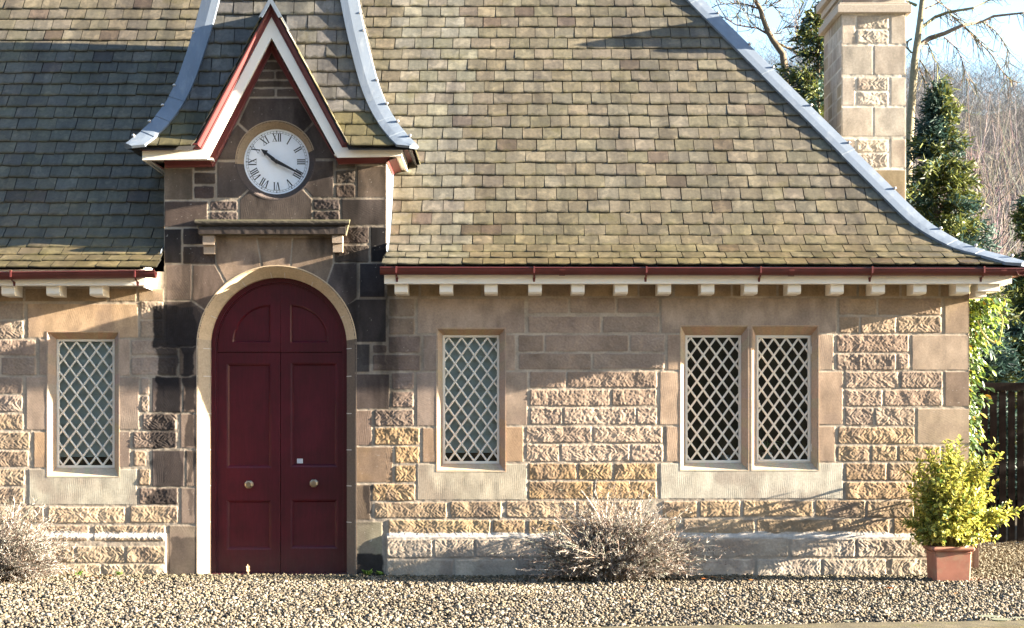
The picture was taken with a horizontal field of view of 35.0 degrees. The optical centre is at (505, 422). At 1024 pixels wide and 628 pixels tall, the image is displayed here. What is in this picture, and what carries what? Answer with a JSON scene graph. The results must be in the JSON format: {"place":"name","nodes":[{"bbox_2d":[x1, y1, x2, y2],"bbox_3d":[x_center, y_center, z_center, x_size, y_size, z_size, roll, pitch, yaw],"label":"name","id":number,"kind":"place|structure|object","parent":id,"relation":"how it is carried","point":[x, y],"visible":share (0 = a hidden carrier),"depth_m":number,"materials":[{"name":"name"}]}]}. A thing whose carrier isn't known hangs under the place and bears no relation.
{"place":"outdoors","nodes":[
{"label":"outdoors","id":0,"kind":"place"},
{"bbox_2d":[0,512,1023,627],"bbox_3d":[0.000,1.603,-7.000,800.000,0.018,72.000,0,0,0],"label":"ground","id":1,"kind":"structure","parent":0,"point":[405,585],"depth_m":14.57,"materials":[{"name":"beige gravel"}]},
{"bbox_2d":[0,495,79,583],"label":"lavender bush","id":2,"kind":"object","parent":1,"relation":"on","point":[20,555],"visible":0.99,"depth_m":16.21,"materials":[{"name":"grey plant"}]},
{"bbox_2d":[361,568,372,574],"bbox_3d":[-1.431,1.547,16.884,0.127,0.076,0.126,0,0,0],"label":"weed","id":3,"kind":"object","parent":1,"relation":"on","point":[367,572],"visible":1,"depth_m":16.87,"materials":[{"name":"green plant"}]},
{"bbox_2d":[0,0,1023,576],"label":"station building","id":4,"kind":"structure","parent":1,"relation":"on","point":[478,286],"depth_m":17.04,"materials":[{"name":"stone"}]},
{"bbox_2d":[57,339,114,467],"bbox_3d":[-4.415,-0.212,17.155,0.654,1.376,0.087,0,0,0],"label":"window","id":5,"kind":"structure","parent":4,"relation":"in","point":[85,367],"depth_m":17.18,"materials":[{"name":"paint"}]},
{"bbox_2d":[244,129,308,193],"bbox_3d":[-2.403,-2.744,17.087,0.688,0.688,0.075,0,0,0],"label":"wall clock","id":6,"kind":"object","parent":4,"relation":"attached to","point":[276,161],"depth_m":17.10,"materials":[{"name":"ceramic"}]},
{"bbox_2d":[211,278,346,575],"bbox_3d":[-2.390,0.039,17.200,1.484,3.182,0.199,0,0,0],"label":"door","id":7,"kind":"structure","parent":4,"relation":"in","point":[279,345],"depth_m":17.24,"materials":[{"name":"red paint"}]},
{"bbox_2d":[443,335,498,463],"bbox_3d":[-0.359,-0.255,17.155,0.638,1.375,0.087,0,0,0],"label":"window","id":8,"kind":"structure","parent":4,"relation":"in","point":[470,362],"depth_m":17.18,"materials":[{"name":"paint"}]},
{"bbox_2d":[685,335,740,462],"bbox_3d":[2.190,-0.250,17.137,0.590,1.345,0.050,0,0,0],"label":"window","id":9,"kind":"structure","parent":4,"relation":"in","point":[690,337],"depth_m":17.12,"materials":[{"name":"paint"}]},
{"bbox_2d":[756,335,811,462],"bbox_3d":[2.931,-0.250,17.128,0.594,1.345,0.068,0,0,0],"label":"window","id":10,"kind":"structure","parent":4,"relation":"in","point":[759,459],"depth_m":17.12,"materials":[{"name":"paint"}]},
{"bbox_2d":[969,296,1012,467],"bbox_3d":[5.126,0.118,17.614,0.611,2.968,0.895,0,0,0],"label":"climbing shrub","id":11,"kind":"object","parent":4,"relation":"attached to","point":[981,311],"visible":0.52,"depth_m":17.31,"materials":[{"name":"green plant"}]},
{"bbox_2d":[491,474,733,581],"bbox_3d":[1.093,1.075,16.447,2.476,1.111,1.161,0,0,0],"label":"lavender bush","id":12,"kind":"object","parent":1,"relation":"on","point":[600,550],"visible":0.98,"depth_m":16.28,"materials":[{"name":"grey plant"}]},
{"bbox_2d":[707,0,823,78],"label":"bare tree","id":13,"kind":"object","parent":1,"relation":"on","point":[776,44],"visible":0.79,"depth_m":27.98,"materials":[{"name":"brown plant"}]},
{"bbox_2d":[554,615,1023,627],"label":"stone kerb","id":14,"kind":"structure","parent":1,"relation":"on","point":[997,623],"depth_m":12.54,"materials":[{"name":"beige stone"}]},
{"bbox_2d":[774,0,913,200],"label":"conifer tree","id":15,"kind":"object","parent":1,"relation":"on","point":[808,84],"visible":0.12,"depth_m":25.86,"materials":[{"name":"green plant"}]},
{"bbox_2d":[897,434,1023,580],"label":"potted shrub","id":16,"kind":"object","parent":1,"relation":"on","point":[954,512],"visible":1,"depth_m":16.34,"materials":[{"name":"green plant"}]},
{"bbox_2d":[906,74,1023,469],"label":"conifer tree","id":17,"kind":"object","parent":1,"relation":"on","point":[932,147],"visible":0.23,"depth_m":26.79,"materials":[{"name":"green plant"}]},
{"bbox_2d":[972,531,978,568],"bbox_3d":[5.170,1.323,17.870,0.068,0.595,0.068,0,0,0],"label":"wooden post","id":18,"kind":"object","parent":1,"relation":"on","point":[975,558],"visible":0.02,"depth_m":17.84,"materials":[{"name":"brown wood"}]},
{"bbox_2d":[969,295,1016,518],"bbox_3d":[7.043,-0.146,24.070,1.479,3.524,1.431,0,0,0],"label":"evergreen shrub","id":19,"kind":"object","parent":1,"relation":"on","point":[1003,367],"visible":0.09,"depth_m":23.80,"materials":[{"name":"green plant"}]},
{"bbox_2d":[969,383,1023,543],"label":"slatted gate","id":20,"kind":"structure","parent":1,"relation":"on","point":[1003,388],"depth_m":21.68,"materials":[{"name":"wood"}]},
{"bbox_2d":[1000,191,1023,480],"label":"evergreen shrub","id":21,"kind":"object","parent":1,"relation":"on","point":[1015,292],"visible":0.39,"depth_m":28.37,"materials":[{"name":"green plant"}]},
{"bbox_2d":[759,441,784,458],"bbox_3d":[2.816,0.300,17.393,0.392,0.218,0.183,0,0,0],"label":"indoor plant","id":22,"kind":"object","parent":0,"point":[767,455],"visible":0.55,"depth_m":17.36,"materials":[{"name":"green plant"}]},
{"bbox_2d":[704,0,1023,114],"label":"sky","id":23,"kind":"structure","parent":0,"point":[1012,31],"materials":[{"name":"white"}]},
{"bbox_2d":[801,95,1023,510],"bbox_3d":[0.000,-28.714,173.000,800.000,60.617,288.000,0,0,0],"label":"hill","id":24,"kind":"structure","parent":0,"point":[989,156],"depth_m":206.57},
{"bbox_2d":[750,32,1023,325],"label":"woodland","id":25,"kind":"object","parent":24,"relation":"on","point":[980,109],"visible":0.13,"depth_m":190.52,"materials":[{"name":"brown plant"}]},
{"bbox_2d":[906,0,1023,200],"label":"bare tree","id":26,"kind":"object","parent":24,"relation":"on","point":[918,44],"visible":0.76,"depth_m":29.96,"materials":[{"name":"brown plant"}]},
{"bbox_2d":[918,121,1014,311],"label":"bare sapling","id":27,"kind":"object","parent":24,"relation":"on","point":[977,177],"visible":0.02,"depth_m":43.77,"materials":[{"name":"brown plant"}]},
{"bbox_2d":[913,92,1023,254],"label":"bare sapling","id":28,"kind":"object","parent":24,"relation":"on","point":[988,165],"visible":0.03,"depth_m":54.85,"materials":[{"name":"brown plant"}]},
{"bbox_2d":[914,18,1023,255],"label":"bare sapling","id":29,"kind":"object","parent":24,"relation":"on","point":[1002,185],"visible":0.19,"depth_m":49.63,"materials":[{"name":"brown plant"}]},
{"bbox_2d":[914,50,1023,322],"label":"bare sapling","id":30,"kind":"object","parent":24,"relation":"on","point":[1001,204],"visible":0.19,"depth_m":44.86,"materials":[{"name":"brown plant"}]},
{"bbox_2d":[931,114,1020,315],"bbox_3d":[10.603,-3.157,39.933,4.347,8.743,4.553,0,0,21],"label":"bare sapling","id":31,"kind":"object","parent":24,"relation":"on","point":[991,188],"visible":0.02,"depth_m":39.44,"materials":[{"name":"brown plant"}]},
{"bbox_2d":[942,211,1020,295],"bbox_3d":[9.887,-1.828,35.422,3.322,6.502,2.853,0,0,-39],"label":"bare sapling","id":32,"kind":"object","parent":24,"relation":"on","point":[1002,241],"visible":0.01,"depth_m":35.63,"materials":[{"name":"brown plant"}]},
{"bbox_2d":[942,125,1023,316],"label":"bare sapling","id":33,"kind":"object","parent":24,"relation":"on","point":[995,241],"visible":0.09,"depth_m":37.12,"materials":[{"name":"brown plant"}]},
{"bbox_2d":[973,189,1011,316],"bbox_3d":[9.320,-1.617,33.025,2.939,6.246,2.895,0,0,14],"label":"bare sapling","id":34,"kind":"object","parent":24,"relation":"on","point":[981,231],"depth_m":32.38,"materials":[{"name":"brown plant"}]},
{"bbox_2d":[974,131,1023,324],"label":"bare sapling","id":35,"kind":"object","parent":24,"relation":"on","point":[999,229],"visible":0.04,"depth_m":40.99,"materials":[{"name":"brown plant"}]},
{"bbox_2d":[1001,287,1022,479],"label":"evergreen shrub","id":36,"kind":"object","parent":24,"relation":"on","point":[1006,324],"depth_m":32.02,"materials":[{"name":"green plant"}]}
]}

